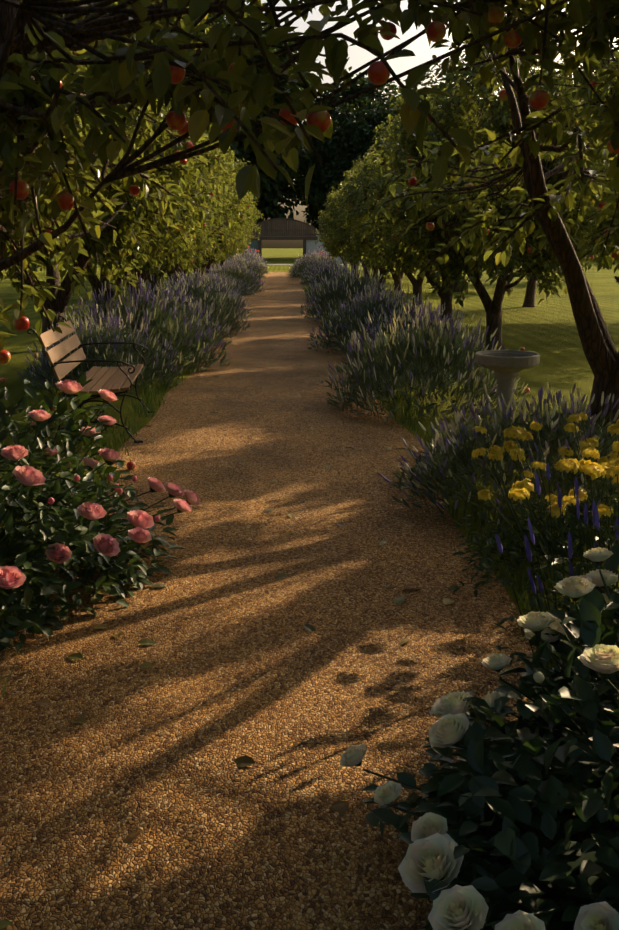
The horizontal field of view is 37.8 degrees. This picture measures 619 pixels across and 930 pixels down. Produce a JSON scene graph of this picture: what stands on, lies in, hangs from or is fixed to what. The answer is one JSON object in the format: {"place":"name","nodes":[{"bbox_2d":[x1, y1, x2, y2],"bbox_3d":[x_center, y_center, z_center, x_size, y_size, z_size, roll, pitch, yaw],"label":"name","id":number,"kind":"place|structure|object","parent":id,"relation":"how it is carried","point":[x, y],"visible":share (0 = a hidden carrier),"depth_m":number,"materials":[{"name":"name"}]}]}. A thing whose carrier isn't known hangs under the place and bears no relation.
{"place":"outdoors","nodes":[
{"label":"outdoors","id":0,"kind":"place"},
{"bbox_2d":[161,264,360,264],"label":"cross path","id":1,"kind":"structure","parent":0,"point":[286,264],"depth_m":84.33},
{"bbox_2d":[211,218,364,263],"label":"gate house","id":2,"kind":"structure","parent":0,"point":[279,230],"depth_m":89.02,"materials":[{"name":"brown wood"}]},
{"bbox_2d":[0,272,592,929],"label":"garden path","id":3,"kind":"structure","parent":0,"point":[242,658],"depth_m":3.28,"materials":[{"name":"brown gravel"}]},
{"bbox_2d":[0,284,523,928],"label":"fallen leaves","id":4,"kind":"object","parent":3,"relation":"on","point":[340,808],"visible":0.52,"depth_m":3.54,"materials":[{"name":"plant"}]},
{"bbox_2d":[0,248,618,711],"bbox_3d":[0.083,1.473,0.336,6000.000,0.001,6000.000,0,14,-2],"label":"lawn","id":5,"kind":"structure","parent":0,"point":[544,328],"depth_m":11.37,"materials":[{"name":"green plant"}]},
{"bbox_2d":[0,0,159,330],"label":"apple tree","id":6,"kind":"object","parent":5,"relation":"on","point":[93,232],"visible":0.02,"depth_m":6.96,"materials":[{"name":"green plant"}]},
{"bbox_2d":[27,316,154,444],"bbox_3d":[-1.810,-0.765,7.713,0.837,0.918,1.477,-1,14,-6],"label":"bench","id":7,"kind":"object","parent":5,"relation":"on","point":[114,379],"visible":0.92,"depth_m":7.45,"materials":[{"name":"wood"}]},
{"bbox_2d":[0,373,200,651],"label":"rose bush","id":8,"kind":"object","parent":5,"relation":"on","point":[28,483],"visible":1,"depth_m":4.01,"materials":[{"name":"green plant"}]},
{"bbox_2d":[18,304,183,394],"bbox_3d":[-2.325,-1.272,9.995,1.673,1.012,1.787,-9,16,-34],"label":"lavender bush","id":9,"kind":"object","parent":5,"relation":"on","point":[123,352],"visible":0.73,"depth_m":9.84,"materials":[{"name":"green plant"}]},
{"bbox_2d":[1,3,215,379],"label":"apple tree","id":10,"kind":"object","parent":5,"relation":"on","point":[111,255],"visible":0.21,"depth_m":10.03,"materials":[{"name":"green plant"}]},
{"bbox_2d":[29,108,236,328],"bbox_3d":[-3.264,-4.348,13.972,4.018,5.129,4.304,-10,16,-35],"label":"apple tree","id":11,"kind":"object","parent":5,"relation":"on","point":[177,237],"visible":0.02,"depth_m":13.93,"materials":[{"name":"green plant"}]},
{"bbox_2d":[45,95,234,296],"bbox_3d":[-3.221,-5.238,17.279,3.843,5.313,4.358,0,14,2],"label":"apple tree","id":12,"kind":"object","parent":5,"relation":"on","point":[147,268],"visible":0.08,"depth_m":17.37,"materials":[{"name":"green plant"}]},
{"bbox_2d":[64,272,229,376],"bbox_3d":[-2.137,-1.764,11.443,2.348,1.372,2.206,-9,16,-34],"label":"lavender bush","id":13,"kind":"object","parent":5,"relation":"on","point":[170,327],"visible":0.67,"depth_m":11.21,"materials":[{"name":"green plant"}]},
{"bbox_2d":[100,130,234,298],"bbox_3d":[-3.658,-6.041,20.679,3.850,5.284,4.507,0,14,1],"label":"apple tree","id":14,"kind":"object","parent":5,"relation":"on","point":[217,217],"visible":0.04,"depth_m":20.68,"materials":[{"name":"green plant"}]},
{"bbox_2d":[137,287,234,349],"bbox_3d":[-2.162,-2.292,14.159,1.901,1.050,1.873,7,15,28],"label":"lavender bush","id":15,"kind":"object","parent":5,"relation":"on","point":[210,315],"visible":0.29,"depth_m":14.09,"materials":[{"name":"plant"}]},
{"bbox_2d":[137,270,250,334],"bbox_3d":[-2.184,-2.887,16.257,2.284,1.264,2.250,-6,15,-23],"label":"lavender bush","id":16,"kind":"object","parent":5,"relation":"on","point":[197,291],"visible":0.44,"depth_m":16.14,"materials":[{"name":"plant"}]},
{"bbox_2d":[163,182,239,286],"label":"apple tree","id":17,"kind":"object","parent":5,"relation":"on","point":[203,253],"visible":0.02,"depth_m":28.07,"materials":[{"name":"green plant"}]},
{"bbox_2d":[164,268,242,304],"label":"lavender bush","id":18,"kind":"object","parent":5,"relation":"on","point":[214,280],"visible":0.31,"depth_m":22.66,"materials":[{"name":"plant"}]},
{"bbox_2d":[160,110,253,286],"bbox_3d":[-3.780,-6.969,24.029,4.344,5.544,4.652,-3,14,-14],"label":"apple tree","id":19,"kind":"object","parent":5,"relation":"on","point":[235,200],"visible":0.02,"depth_m":24.38,"materials":[{"name":"green plant"}]},
{"bbox_2d":[185,278,252,316],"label":"lavender bush","id":20,"kind":"object","parent":5,"relation":"on","point":[233,303],"visible":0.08,"depth_m":19.80,"materials":[{"name":"plant"}]},
{"bbox_2d":[193,152,254,279],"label":"apple tree","id":21,"kind":"object","parent":5,"relation":"on","point":[237,231],"visible":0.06,"depth_m":30.87,"materials":[{"name":"green plant"}]},
{"bbox_2d":[211,272,241,297],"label":"lavender bush","id":22,"kind":"object","parent":5,"relation":"on","point":[228,280],"visible":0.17,"depth_m":26.85,"materials":[{"name":"plant"}]},
{"bbox_2d":[206,259,247,285],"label":"lavender bush","id":23,"kind":"object","parent":5,"relation":"on","point":[224,267],"visible":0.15,"depth_m":34.65,"materials":[{"name":"plant"}]},
{"bbox_2d":[199,150,262,276],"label":"apple tree","id":24,"kind":"object","parent":5,"relation":"on","point":[242,238],"depth_m":34.88,"materials":[{"name":"green plant"}]},
{"bbox_2d":[205,192,257,275],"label":"apple tree","id":25,"kind":"object","parent":5,"relation":"on","point":[209,265],"depth_m":38.63,"materials":[{"name":"green plant"}]},
{"bbox_2d":[212,215,252,269],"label":"apple tree","id":26,"kind":"object","parent":5,"relation":"on","point":[235,245],"depth_m":41.75,"materials":[{"name":"green plant"}]},
{"bbox_2d":[206,258,264,291],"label":"lavender bush","id":27,"kind":"object","parent":5,"relation":"on","point":[237,272],"visible":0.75,"depth_m":31.09,"materials":[{"name":"green plant"}]},
{"bbox_2d":[215,214,260,268],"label":"apple tree","id":28,"kind":"object","parent":5,"relation":"on","point":[251,235],"depth_m":45.42,"materials":[{"name":"green plant"}]},
{"bbox_2d":[227,277,255,295],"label":"lavender bush","id":29,"kind":"object","parent":5,"relation":"on","point":[243,288],"visible":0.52,"depth_m":29.06,"materials":[{"name":"plant"}]},
{"bbox_2d":[220,202,263,266],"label":"apple tree","id":30,"kind":"object","parent":5,"relation":"on","point":[256,210],"depth_m":48.67,"materials":[{"name":"green plant"}]},
{"bbox_2d":[225,255,260,278],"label":"lavender bush","id":31,"kind":"object","parent":5,"relation":"on","point":[249,265],"visible":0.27,"depth_m":43.07,"materials":[{"name":"purple plant"}]},
{"bbox_2d":[230,250,266,266],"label":"lavender bush","id":32,"kind":"object","parent":5,"relation":"on","point":[254,255],"visible":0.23,"depth_m":57.22,"materials":[{"name":"plant"}]},
{"bbox_2d":[230,246,267,265],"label":"lavender bush","id":33,"kind":"object","parent":5,"relation":"on","point":[251,254],"visible":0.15,"depth_m":60.08,"materials":[{"name":"purple plant"}]},
{"bbox_2d":[236,253,267,272],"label":"lavender bush","id":34,"kind":"object","parent":5,"relation":"on","point":[249,258],"visible":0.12,"depth_m":53.98,"materials":[{"name":"purple plant"}]},
{"bbox_2d":[187,0,317,231],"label":"tree","id":35,"kind":"object","parent":5,"relation":"on","point":[270,191],"visible":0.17,"depth_m":109.18,"materials":[{"name":"green plant"}]},
{"bbox_2d":[241,259,265,277],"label":"lavender bush","id":36,"kind":"object","parent":5,"relation":"on","point":[259,268],"visible":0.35,"depth_m":46.41,"materials":[{"name":"plant"}]},
{"bbox_2d":[251,258,267,273],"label":"lavender bush","id":37,"kind":"object","parent":5,"relation":"on","point":[262,265],"visible":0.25,"depth_m":52.97,"materials":[{"name":"plant"}]},
{"bbox_2d":[0,347,529,469],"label":"fallen apples","id":38,"kind":"object","parent":5,"relation":"on","point":[129,465],"visible":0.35,"depth_m":9.60,"materials":[{"name":"red food"}]},
{"bbox_2d":[0,0,604,337],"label":"apple tree","id":39,"kind":"object","parent":5,"relation":"on","point":[43,59],"visible":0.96,"depth_m":3.32,"materials":[{"name":"green plant"}]},
{"bbox_2d":[0,0,568,363],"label":"apples","id":40,"kind":"object","parent":39,"relation":"attached to","point":[378,72],"visible":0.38,"depth_m":3.20,"materials":[{"name":"red plant"}]},
{"bbox_2d":[287,257,319,277],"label":"lavender bush","id":41,"kind":"object","parent":5,"relation":"on","point":[297,269],"visible":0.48,"depth_m":46.24,"materials":[{"name":"green plant"}]},
{"bbox_2d":[289,251,323,273],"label":"lavender bush","id":42,"kind":"object","parent":5,"relation":"on","point":[301,258],"visible":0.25,"depth_m":49.79,"materials":[{"name":"purple plant"}]},
{"bbox_2d":[299,263,331,284],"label":"lavender bush","id":43,"kind":"object","parent":5,"relation":"on","point":[304,279],"visible":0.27,"depth_m":37.38,"materials":[{"name":"plant"}]},
{"bbox_2d":[301,251,335,270],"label":"lavender bush","id":44,"kind":"object","parent":5,"relation":"on","point":[318,258],"visible":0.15,"depth_m":52.58,"materials":[{"name":"plant"}]},
{"bbox_2d":[304,249,336,264],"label":"lavender bush","id":45,"kind":"object","parent":5,"relation":"on","point":[319,253],"visible":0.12,"depth_m":55.88,"materials":[{"name":"plant"}]},
{"bbox_2d":[304,249,338,266],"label":"lavender bush","id":46,"kind":"object","parent":5,"relation":"on","point":[323,254],"visible":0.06,"depth_m":59.25,"materials":[{"name":"purple plant"}]},
{"bbox_2d":[301,257,345,281],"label":"lavender bush","id":47,"kind":"object","parent":5,"relation":"on","point":[314,265],"visible":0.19,"depth_m":40.35,"materials":[{"name":"plant"}]},
{"bbox_2d":[310,281,340,297],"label":"lavender bush","id":48,"kind":"object","parent":5,"relation":"on","point":[321,288],"visible":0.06,"depth_m":25.73,"materials":[{"name":"plant"}]},
{"bbox_2d":[306,260,355,291],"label":"lavender bush","id":49,"kind":"object","parent":5,"relation":"on","point":[324,272],"visible":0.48,"depth_m":31.56,"materials":[{"name":"green plant"}]},
{"bbox_2d":[318,205,347,267],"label":"apple tree","id":50,"kind":"object","parent":5,"relation":"on","point":[325,245],"depth_m":50.04,"materials":[{"name":"green plant"}]},
{"bbox_2d":[317,273,348,288],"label":"lavender bush","id":51,"kind":"object","parent":5,"relation":"on","point":[331,280],"visible":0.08,"depth_m":28.42,"materials":[{"name":"plant"}]},
{"bbox_2d":[318,181,353,273],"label":"apple tree","id":52,"kind":"object","parent":5,"relation":"on","point":[325,233],"visible":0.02,"depth_m":45.61,"materials":[{"name":"green plant"}]},
{"bbox_2d":[313,186,359,280],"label":"apple tree","id":53,"kind":"object","parent":5,"relation":"on","point":[332,247],"visible":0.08,"depth_m":41.28,"materials":[{"name":"green plant"}]},
{"bbox_2d":[280,96,396,233],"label":"tree","id":54,"kind":"object","parent":5,"relation":"on","point":[353,135],"visible":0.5,"depth_m":113.52,"materials":[{"name":"green plant"}]},
{"bbox_2d":[325,169,372,281],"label":"apple tree","id":55,"kind":"object","parent":5,"relation":"on","point":[334,235],"visible":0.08,"depth_m":37.35,"materials":[{"name":"green plant"}]},
{"bbox_2d":[299,261,400,321],"bbox_3d":[0.924,-3.654,19.234,2.314,1.387,2.280,-1,14,-4],"label":"lavender bush","id":56,"kind":"object","parent":5,"relation":"on","point":[332,293],"visible":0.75,"depth_m":18.95,"materials":[{"name":"plant"}]},
{"bbox_2d":[299,67,403,222],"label":"tree","id":57,"kind":"object","parent":5,"relation":"on","point":[361,84],"visible":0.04,"depth_m":133.85,"materials":[{"name":"green plant"}]},
{"bbox_2d":[334,151,378,287],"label":"apple tree","id":58,"kind":"object","parent":5,"relation":"on","point":[340,206],"visible":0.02,"depth_m":33.23,"materials":[{"name":"green plant"}]},
{"bbox_2d":[325,158,389,289],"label":"apple tree","id":59,"kind":"object","parent":5,"relation":"on","point":[340,222],"visible":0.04,"depth_m":28.80,"materials":[{"name":"green plant"}]},
{"bbox_2d":[330,290,403,327],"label":"lavender bush","id":60,"kind":"object","parent":5,"relation":"on","point":[360,303],"visible":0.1,"depth_m":17.03,"materials":[{"name":"plant"}]},
{"bbox_2d":[307,279,427,353],"bbox_3d":[1.052,-2.187,13.499,2.164,1.185,2.027,-5,15,-22],"label":"lavender bush","id":61,"kind":"object","parent":5,"relation":"on","point":[349,328],"visible":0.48,"depth_m":13.27,"materials":[{"name":"plant"}]},
{"bbox_2d":[338,132,418,298],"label":"apple tree","id":62,"kind":"object","parent":5,"relation":"on","point":[354,224],"visible":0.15,"depth_m":24.75,"materials":[{"name":"green plant"}]},
{"bbox_2d":[353,116,474,312],"bbox_3d":[2.675,-5.738,20.668,3.387,4.683,3.265,-3,14,-14],"label":"apple tree","id":63,"kind":"object","parent":5,"relation":"on","point":[417,285],"visible":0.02,"depth_m":20.75,"materials":[{"name":"green plant"}]},
{"bbox_2d":[347,293,484,378],"bbox_3d":[1.319,-1.596,11.254,1.757,1.063,1.876,0,14,2],"label":"lavender bush","id":64,"kind":"object","parent":5,"relation":"on","point":[386,323],"visible":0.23,"depth_m":11.13,"materials":[{"name":"plant"}]},
{"bbox_2d":[324,298,527,421],"bbox_3d":[1.168,-1.029,8.723,2.051,1.150,2.082,-7,15,-28],"label":"lavender bush","id":65,"kind":"object","parent":5,"relation":"on","point":[420,346],"visible":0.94,"depth_m":8.41,"materials":[{"name":"green plant"}]},
{"bbox_2d":[344,87,521,330],"bbox_3d":[2.485,-4.574,16.354,3.377,4.432,3.266,-7,15,-26],"label":"apple tree","id":66,"kind":"object","parent":5,"relation":"on","point":[445,297],"visible":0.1,"depth_m":16.20,"materials":[{"name":"green plant"}]},
{"bbox_2d":[372,69,504,148],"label":"tree","id":67,"kind":"object","parent":5,"relation":"on","point":[428,83],"depth_m":111.84,"materials":[{"name":"green plant"}]},
{"bbox_2d":[453,275,460,291],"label":"apple tree","id":68,"kind":"object","parent":5,"relation":"on","point":[455,286],"depth_m":31.96,"materials":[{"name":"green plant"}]},
{"bbox_2d":[340,525,618,929],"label":"rose bush","id":69,"kind":"object","parent":5,"relation":"on","point":[550,763],"visible":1,"depth_m":2.01,"materials":[{"name":"green plant"}]},
{"bbox_2d":[351,0,618,479],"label":"apple tree","id":70,"kind":"object","parent":5,"relation":"on","point":[547,208],"visible":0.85,"depth_m":5.62,"materials":[{"name":"green plant"}]},
{"bbox_2d":[376,9,610,349],"bbox_3d":[2.626,-3.721,12.288,3.403,4.671,3.386,-3,14,-10],"label":"apple tree","id":71,"kind":"object","parent":5,"relation":"on","point":[448,115],"visible":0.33,"depth_m":11.75,"materials":[{"name":"green plant"}]},
{"bbox_2d":[377,382,618,545],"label":"lavender bush","id":72,"kind":"object","parent":5,"relation":"on","point":[553,434],"visible":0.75,"depth_m":5.35,"materials":[{"name":"plant"}]},
{"bbox_2d":[475,350,539,446],"bbox_3d":[1.504,-0.492,6.955,0.484,0.732,0.484,0,14,-2],"label":"birdbath","id":73,"kind":"object","parent":5,"relation":"on","point":[506,366],"visible":0.73,"depth_m":6.82,"materials":[{"name":"stone"}]},
{"bbox_2d":[448,412,618,611],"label":"yellow flower bed","id":74,"kind":"object","parent":5,"relation":"on","point":[523,488],"visible":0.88,"depth_m":4.34,"materials":[{"name":"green plant"}]},
{"bbox_2d":[497,131,587,306],"bbox_3d":[5.884,-6.639,23.297,4.167,5.224,3.824,3,14,13],"label":"apple tree","id":75,"kind":"object","parent":5,"relation":"on","point":[529,300],"depth_m":23.66,"materials":[{"name":"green plant"}]},
{"bbox_2d":[494,462,618,676],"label":"purple salvia","id":76,"kind":"object","parent":5,"relation":"on","point":[539,604],"visible":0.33,"depth_m":3.38,"materials":[{"name":"purple plant"}]},
{"bbox_2d":[532,8,618,272],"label":"apple tree","id":77,"kind":"object","parent":5,"relation":"on","point":[593,239],"visible":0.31,"depth_m":9.02,"materials":[{"name":"green plant"}]},
{"bbox_2d":[572,73,618,282],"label":"apple tree","id":78,"kind":"object","parent":5,"relation":"on","point":[589,266],"depth_m":15.01,"materials":[{"name":"green plant"}]},
{"bbox_2d":[225,0,618,247],"label":"sky","id":79,"kind":"structure","parent":0,"point":[359,56],"materials":[{"name":"white"}]}
]}

